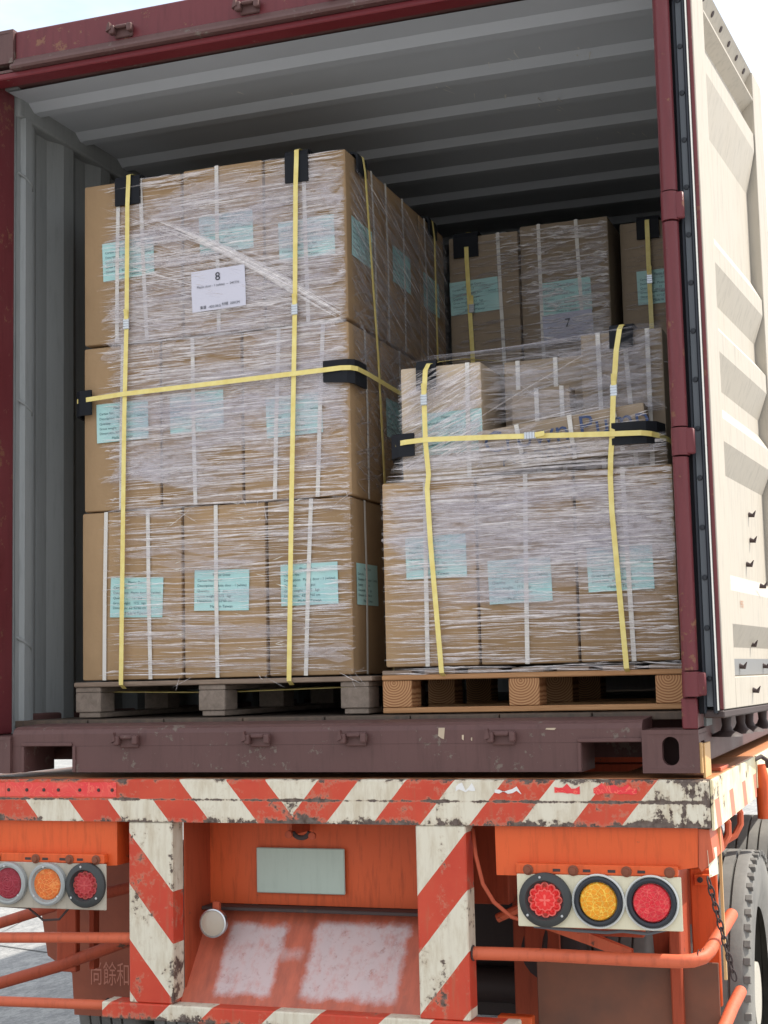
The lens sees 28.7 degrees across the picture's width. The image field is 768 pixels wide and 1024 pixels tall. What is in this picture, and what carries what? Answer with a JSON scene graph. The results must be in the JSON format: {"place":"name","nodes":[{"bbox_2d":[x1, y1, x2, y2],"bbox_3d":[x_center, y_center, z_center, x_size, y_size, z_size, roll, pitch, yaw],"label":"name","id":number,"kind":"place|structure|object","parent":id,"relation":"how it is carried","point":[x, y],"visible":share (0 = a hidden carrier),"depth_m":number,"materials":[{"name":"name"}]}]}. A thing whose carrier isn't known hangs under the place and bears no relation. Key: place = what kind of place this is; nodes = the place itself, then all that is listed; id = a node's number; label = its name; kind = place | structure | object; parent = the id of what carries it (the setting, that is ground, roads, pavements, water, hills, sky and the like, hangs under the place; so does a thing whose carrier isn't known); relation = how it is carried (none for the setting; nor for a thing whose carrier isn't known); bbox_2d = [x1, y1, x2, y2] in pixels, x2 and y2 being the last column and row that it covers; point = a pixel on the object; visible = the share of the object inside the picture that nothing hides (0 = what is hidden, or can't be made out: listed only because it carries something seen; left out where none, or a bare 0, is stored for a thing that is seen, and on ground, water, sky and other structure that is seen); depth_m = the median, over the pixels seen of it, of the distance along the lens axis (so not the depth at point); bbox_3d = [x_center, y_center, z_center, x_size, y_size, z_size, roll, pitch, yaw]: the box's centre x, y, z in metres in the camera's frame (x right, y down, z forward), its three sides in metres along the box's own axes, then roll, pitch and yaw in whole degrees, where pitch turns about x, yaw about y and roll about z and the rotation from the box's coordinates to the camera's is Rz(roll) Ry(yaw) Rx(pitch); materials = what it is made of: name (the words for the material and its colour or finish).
{"place":"outdoors","nodes":[
{"label":"outdoors","id":0,"kind":"place"},
{"bbox_2d":[0,759,756,1023],"bbox_3d":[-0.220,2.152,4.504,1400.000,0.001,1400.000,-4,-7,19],"label":"ground","id":1,"kind":"structure","parent":0,"point":[55,985],"depth_m":8.37,"materials":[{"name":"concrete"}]},
{"bbox_2d":[0,924,44,951],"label":"ground cracks","id":2,"kind":"object","parent":1,"relation":"on","point":[21,948],"visible":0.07,"depth_m":9.38,"materials":[{"name":"grey"}]},
{"bbox_2d":[0,734,767,1023],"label":"container trailer","id":3,"kind":"object","parent":1,"relation":"on","point":[616,890],"visible":0.99,"depth_m":4.73,"materials":[{"name":"paint"}]},
{"bbox_2d":[0,0,767,773],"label":"shipping container","id":4,"kind":"object","parent":3,"relation":"on","point":[448,118],"visible":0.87,"depth_m":5.24,"materials":[{"name":"metal"}]},
{"bbox_2d":[74,676,464,717],"bbox_3d":[-0.380,0.684,5.616,1.122,0.123,1.104,-4,-7,19],"label":"wooden pallet","id":5,"kind":"object","parent":4,"relation":"on","point":[217,697],"visible":0.69,"depth_m":5.27,"materials":[{"name":"grey wood"}]},
{"bbox_2d":[83,508,190,680],"bbox_3d":[-0.822,0.308,5.440,0.394,0.595,0.405,-4,-7,19],"label":"carton","id":6,"kind":"object","parent":5,"relation":"on","point":[101,572],"visible":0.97,"depth_m":5.25,"materials":[{"name":"cardboard"}]},
{"bbox_2d":[85,342,165,512],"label":"carton","id":7,"kind":"object","parent":6,"relation":"on","point":[103,425],"visible":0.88,"depth_m":5.33,"materials":[{"name":"cardboard"}]},
{"bbox_2d":[77,390,91,420],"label":"edge guard","id":8,"kind":"object","parent":7,"relation":"attached to","point":[84,408],"visible":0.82,"depth_m":5.36,"materials":[{"name":"black plastic"}]},
{"bbox_2d":[85,174,189,348],"bbox_3d":[-0.840,-0.887,5.566,0.394,0.595,0.406,-4,-7,19],"label":"carton","id":9,"kind":"object","parent":7,"relation":"on","point":[100,219],"visible":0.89,"depth_m":5.38,"materials":[{"name":"cardboard"}]},
{"bbox_2d":[115,174,146,206],"bbox_3d":[-0.907,-1.156,5.451,0.100,0.110,0.114,-4,-7,19],"label":"edge guard","id":10,"kind":"object","parent":9,"relation":"attached to","point":[135,190],"visible":0.88,"depth_m":5.40,"materials":[{"name":"black plastic"}]},
{"bbox_2d":[184,502,274,677],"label":"carton","id":11,"kind":"object","parent":5,"relation":"on","point":[253,630],"visible":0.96,"depth_m":5.13,"materials":[{"name":"cardboard"}]},
{"bbox_2d":[162,333,250,507],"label":"carton","id":12,"kind":"object","parent":11,"relation":"on","point":[173,484],"visible":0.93,"depth_m":5.22,"materials":[{"name":"cardboard"}]},
{"bbox_2d":[184,160,270,337],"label":"carton","id":13,"kind":"object","parent":12,"relation":"on","point":[250,201],"visible":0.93,"depth_m":5.26,"materials":[{"name":"cardboard"}]},
{"bbox_2d":[117,686,341,692],"bbox_3d":[-0.537,0.622,5.228,1.000,0.015,0.026,-4,-7,19],"label":"loose strap","id":14,"kind":"object","parent":5,"relation":"attached to","point":[237,691],"visible":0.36,"depth_m":5.22,"materials":[{"name":"plastic"}]},
{"bbox_2d":[149,675,330,679],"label":"carton","id":15,"kind":"object","parent":5,"relation":"on","point":[246,677],"visible":0.1,"depth_m":5.84,"materials":[{"name":"cardboard"}]},
{"bbox_2d":[268,496,392,675],"bbox_3d":[-0.181,0.268,5.213,0.310,0.595,0.404,-4,-7,19],"label":"carton","id":16,"kind":"object","parent":5,"relation":"on","point":[362,647],"visible":1,"depth_m":5.04,"materials":[{"name":"cardboard"}]},
{"bbox_2d":[243,321,382,503],"bbox_3d":[-0.243,-0.328,5.253,0.401,0.594,0.327,-4,-7,19],"label":"carton","id":17,"kind":"object","parent":16,"relation":"on","point":[359,469],"visible":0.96,"depth_m":5.11,"materials":[{"name":"cardboard"}]},
{"bbox_2d":[265,149,386,341],"bbox_3d":[-0.201,-0.926,5.342,0.311,0.595,0.406,-4,-7,19],"label":"carton","id":18,"kind":"object","parent":17,"relation":"on","point":[356,304],"visible":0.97,"depth_m":5.17,"materials":[{"name":"cardboard"}]},
{"bbox_2d":[102,151,447,688],"bbox_3d":[-0.360,-0.251,5.707,1.015,1.839,1.143,-4,-7,19],"label":"stretch film","id":19,"kind":"object","parent":18,"relation":"attached to","point":[256,269],"visible":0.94,"depth_m":5.18,"materials":[{"name":"white"}]},
{"bbox_2d":[119,174,133,688],"bbox_3d":[-0.732,-0.252,5.820,0.056,1.847,1.138,-4,-7,19],"label":"yellow strap","id":20,"kind":"object","parent":19,"relation":"attached to","point":[126,322],"visible":0.81,"depth_m":5.29,"materials":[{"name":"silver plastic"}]},
{"bbox_2d":[191,264,245,312],"bbox_3d":[-0.579,-0.780,5.234,0.211,0.151,0.005,-4,-7,19],"label":"document sheet","id":21,"kind":"object","parent":19,"relation":"attached to","point":[225,286],"visible":1,"depth_m":5.23,"materials":[{"name":"grey paper"}]},
{"bbox_2d":[77,365,401,403],"bbox_3d":[-0.409,-0.387,5.731,1.081,0.044,1.153,-4,-7,19],"label":"yellow strap","id":22,"kind":"object","parent":19,"relation":"attached to","point":[253,378],"visible":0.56,"depth_m":5.18,"materials":[{"name":"yellow plastic"}]},
{"bbox_2d":[287,149,301,684],"bbox_3d":[-0.124,-0.290,5.605,0.078,1.847,1.138,-4,-7,19],"label":"yellow strap","id":23,"kind":"object","parent":19,"relation":"attached to","point":[294,308],"visible":0.8,"depth_m":5.08,"materials":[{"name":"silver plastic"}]},
{"bbox_2d":[323,359,366,388],"bbox_3d":[-0.117,-0.468,5.071,0.168,0.084,0.076,2,-7,-29],"label":"edge guard","id":24,"kind":"object","parent":19,"relation":"attached to","point":[357,378],"visible":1,"depth_m":5.04,"materials":[{"name":"black plastic"}]},
{"bbox_2d":[361,156,394,670],"bbox_3d":[-0.196,-0.333,5.319,0.393,1.817,0.226,-4,-7,19],"label":"yellow strap","id":25,"kind":"object","parent":19,"relation":"attached to","point":[375,324],"visible":0.49,"depth_m":5.26,"materials":[{"name":"yellow plastic"}]},
{"bbox_2d":[432,221,438,360],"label":"yellow strap","id":26,"kind":"object","parent":19,"relation":"attached to","point":[435,291],"visible":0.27,"depth_m":5.97,"materials":[{"name":"yellow plastic"}]},
{"bbox_2d":[284,149,313,183],"bbox_3d":[-0.285,-1.192,5.230,0.086,0.116,0.114,-4,-7,19],"label":"edge guard","id":27,"kind":"object","parent":18,"relation":"attached to","point":[303,169],"visible":0.84,"depth_m":5.18,"materials":[{"name":"black plastic"}]},
{"bbox_2d":[348,152,367,178],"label":"edge guard","id":28,"kind":"object","parent":18,"relation":"attached to","point":[359,164],"visible":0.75,"depth_m":5.23,"materials":[{"name":"black plastic"}]},
{"bbox_2d":[317,667,422,675],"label":"carton","id":29,"kind":"object","parent":5,"relation":"on","point":[407,668],"visible":0.06,"depth_m":5.49,"materials":[{"name":"cardboard"}]},
{"bbox_2d":[377,341,415,505],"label":"carton","id":30,"kind":"object","parent":29,"relation":"on","point":[393,363],"visible":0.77,"depth_m":5.44,"materials":[{"name":"cardboard"}]},
{"bbox_2d":[383,184,421,361],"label":"carton","id":31,"kind":"object","parent":30,"relation":"on","point":[404,339],"visible":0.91,"depth_m":5.65,"materials":[{"name":"cardboard"}]},
{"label":"carton","id":32,"kind":"object","parent":29,"relation":"on","visible":0},
{"bbox_2d":[418,215,445,365],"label":"carton","id":33,"kind":"object","parent":32,"relation":"on","point":[428,326],"visible":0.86,"depth_m":5.98,"materials":[{"name":"cardboard"}]},
{"bbox_2d":[421,216,436,240],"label":"edge guard","id":34,"kind":"object","parent":33,"relation":"attached to","point":[428,220],"visible":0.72,"depth_m":5.98,"materials":[{"name":"black plastic"}]},
{"bbox_2d":[481,665,534,667],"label":"carton","id":35,"kind":"object","parent":4,"relation":"in","point":[509,666],"visible":0.07,"depth_m":6.01,"materials":[{"name":"cardboard"}]},
{"bbox_2d":[382,664,682,712],"bbox_3d":[0.640,0.611,5.237,0.993,0.138,1.062,-4,-7,19],"label":"wooden pallet","id":36,"kind":"object","parent":4,"relation":"on","point":[549,689],"visible":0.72,"depth_m":4.86,"materials":[{"name":"brown wood"}]},
{"bbox_2d":[382,478,493,666],"bbox_3d":[0.217,0.217,5.086,0.318,0.610,0.425,-4,-7,19],"label":"carton","id":37,"kind":"object","parent":36,"relation":"on","point":[464,585],"visible":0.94,"depth_m":4.89,"materials":[{"name":"cardboard"}]},
{"bbox_2d":[401,362,507,481],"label":"carton","id":38,"kind":"object","parent":37,"relation":"on","point":[489,405],"visible":0.74,"depth_m":4.94,"materials":[{"name":"cardboard"}]},
{"bbox_2d":[416,360,442,390],"bbox_3d":[0.151,-0.451,4.990,0.068,0.103,0.087,-4,-7,19],"label":"edge guard","id":39,"kind":"object","parent":38,"relation":"attached to","point":[420,366],"visible":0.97,"depth_m":4.95,"materials":[{"name":"black plastic"}]},
{"bbox_2d":[420,359,505,675],"bbox_3d":[0.299,-0.009,5.118,0.048,1.136,0.619,-5,-7,31],"label":"yellow strap","id":40,"kind":"object","parent":37,"relation":"attached to","point":[423,400],"visible":1,"depth_m":4.89,"materials":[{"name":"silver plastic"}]},
{"bbox_2d":[454,664,565,666],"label":"carton","id":41,"kind":"object","parent":36,"relation":"on","point":[514,665],"visible":0.1,"depth_m":5.44,"materials":[{"name":"cardboard"}]},
{"bbox_2d":[477,471,582,664],"bbox_3d":[0.524,0.198,4.979,0.319,0.610,0.422,-4,-7,19],"label":"carton","id":42,"kind":"object","parent":36,"relation":"on","point":[493,586],"visible":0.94,"depth_m":4.79,"materials":[{"name":"cardboard"}]},
{"bbox_2d":[504,355,585,474],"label":"carton","id":43,"kind":"object","parent":42,"relation":"on","point":[559,371],"visible":0.29,"depth_m":5.04,"materials":[{"name":"cardboard"}]},
{"bbox_2d":[512,385,577,474],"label":"carton","id":44,"kind":"object","parent":42,"relation":"on","point":[525,401],"visible":0.45,"depth_m":4.91,"materials":[{"name":"cardboard"}]},
{"bbox_2d":[477,403,652,475],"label":"carton","id":45,"kind":"object","parent":42,"relation":"on","point":[626,413],"visible":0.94,"depth_m":4.78,"materials":[{"name":"cardboard"}]},
{"bbox_2d":[611,421,665,445],"bbox_3d":[0.805,-0.246,4.689,0.181,0.070,0.061,0,-6,-12],"label":"edge guard","id":46,"kind":"object","parent":45,"relation":"attached to","point":[656,426],"visible":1,"depth_m":4.67,"materials":[{"name":"black plastic"}]},
{"bbox_2d":[574,661,680,663],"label":"carton","id":47,"kind":"object","parent":36,"relation":"on","point":[629,662],"visible":0.05,"depth_m":5.31,"materials":[{"name":"cardboard"}]},
{"bbox_2d":[575,464,680,662],"bbox_3d":[0.825,0.179,4.871,0.310,0.610,0.424,-4,-7,19],"label":"carton","id":48,"kind":"object","parent":36,"relation":"on","point":[606,640],"visible":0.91,"depth_m":4.68,"materials":[{"name":"cardboard"}]},
{"bbox_2d":[581,328,672,469],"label":"carton","id":49,"kind":"object","parent":48,"relation":"on","point":[646,362],"visible":0.43,"depth_m":4.81,"materials":[{"name":"cardboard"}]},
{"bbox_2d":[383,343,681,674],"bbox_3d":[0.525,-0.022,5.021,0.968,1.117,0.543,-4,-7,19],"label":"stretch film","id":50,"kind":"object","parent":49,"relation":"attached to","point":[510,505],"visible":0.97,"depth_m":4.78,"materials":[{"name":"white"}]},
{"bbox_2d":[391,433,414,467],"bbox_3d":[0.051,-0.203,4.985,0.065,0.095,0.166,0,-6,-15],"label":"edge guard","id":51,"kind":"object","parent":50,"relation":"attached to","point":[399,452],"visible":0.95,"depth_m":4.93,"materials":[{"name":"black plastic"}]},
{"bbox_2d":[400,430,670,445],"bbox_3d":[0.514,-0.211,4.983,0.911,0.064,0.458,-4,-7,19],"label":"yellow strap","id":52,"kind":"object","parent":50,"relation":"attached to","point":[532,435],"visible":0.78,"depth_m":4.76,"materials":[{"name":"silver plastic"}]},
{"bbox_2d":[608,324,629,671],"bbox_3d":[0.853,-0.028,4.959,0.056,1.114,0.641,-4,-7,24],"label":"yellow strap","id":53,"kind":"object","parent":50,"relation":"attached to","point":[613,390],"visible":0.93,"depth_m":4.69,"materials":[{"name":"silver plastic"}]},
{"bbox_2d":[609,323,636,348],"bbox_3d":[0.775,-0.564,4.850,0.076,0.085,0.099,-4,-7,19],"label":"edge guard","id":54,"kind":"object","parent":49,"relation":"attached to","point":[626,340],"visible":0.91,"depth_m":4.80,"materials":[{"name":"black plastic"}]},
{"bbox_2d":[535,663,638,665],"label":"carton","id":55,"kind":"object","parent":4,"relation":"in","point":[590,664],"visible":0.13,"depth_m":5.96,"materials":[{"name":"cardboard"}]},
{"bbox_2d":[639,662,681,663],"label":"carton","id":56,"kind":"object","parent":4,"relation":"in","point":[659,663],"visible":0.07,"depth_m":5.92,"materials":[{"name":"cardboard"}]},
{"bbox_2d":[0,0,767,219],"label":"sky","id":57,"kind":"structure","parent":0,"point":[746,21],"materials":[{"name":"white"}]},
{"bbox_2d":[520,216,622,360],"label":"carton","id":58,"kind":"object","parent":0,"point":[536,308],"visible":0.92,"depth_m":6.07,"materials":[{"name":"cardboard"}]},
{"bbox_2d":[495,222,608,359],"bbox_3d":[0.779,-0.821,6.054,1.055,0.694,0.100,-3,-6,11],"label":"stretch film","id":59,"kind":"object","parent":58,"relation":"attached to","point":[534,282],"visible":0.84,"depth_m":6.05,"materials":[{"name":"white"}]},
{"bbox_2d":[542,308,593,344],"bbox_3d":[0.741,-0.746,6.034,0.211,0.131,0.005,-4,-7,19],"label":"document sheet","id":60,"kind":"object","parent":59,"relation":"attached to","point":[564,331],"visible":0.96,"depth_m":6.04,"materials":[{"name":"grey paper"}]},
{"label":"carton","id":61,"kind":"object","parent":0,"visible":0},
{"bbox_2d":[449,231,523,374],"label":"carton","id":62,"kind":"object","parent":61,"relation":"on","point":[497,317],"visible":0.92,"depth_m":6.17,"materials":[{"name":"cardboard"}]},
{"bbox_2d":[453,231,480,258],"bbox_3d":[0.349,-1.106,6.243,0.105,0.107,0.074,-4,-7,19],"label":"edge guard","id":63,"kind":"object","parent":62,"relation":"attached to","point":[469,240],"visible":1,"depth_m":6.21,"materials":[{"name":"black plastic"}]},
{"bbox_2d":[464,232,474,362],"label":"yellow strap","id":64,"kind":"object","parent":62,"relation":"attached to","point":[470,306],"visible":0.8,"depth_m":6.17,"materials":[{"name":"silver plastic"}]},
{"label":"carton","id":65,"kind":"object","parent":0,"visible":0},
{"bbox_2d":[620,220,666,333],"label":"carton","id":66,"kind":"object","parent":65,"relation":"on","point":[634,282],"visible":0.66,"depth_m":6.06,"materials":[{"name":"cardboard"}]},
{"bbox_2d":[636,215,660,239],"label":"edge guard","id":67,"kind":"object","parent":66,"relation":"attached to","point":[653,226],"visible":0.97,"depth_m":6.06,"materials":[{"name":"black plastic"}]},
{"bbox_2d":[645,219,653,328],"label":"yellow strap","id":68,"kind":"object","parent":66,"relation":"attached to","point":[649,276],"visible":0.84,"depth_m":6.02,"materials":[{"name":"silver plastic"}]}
]}

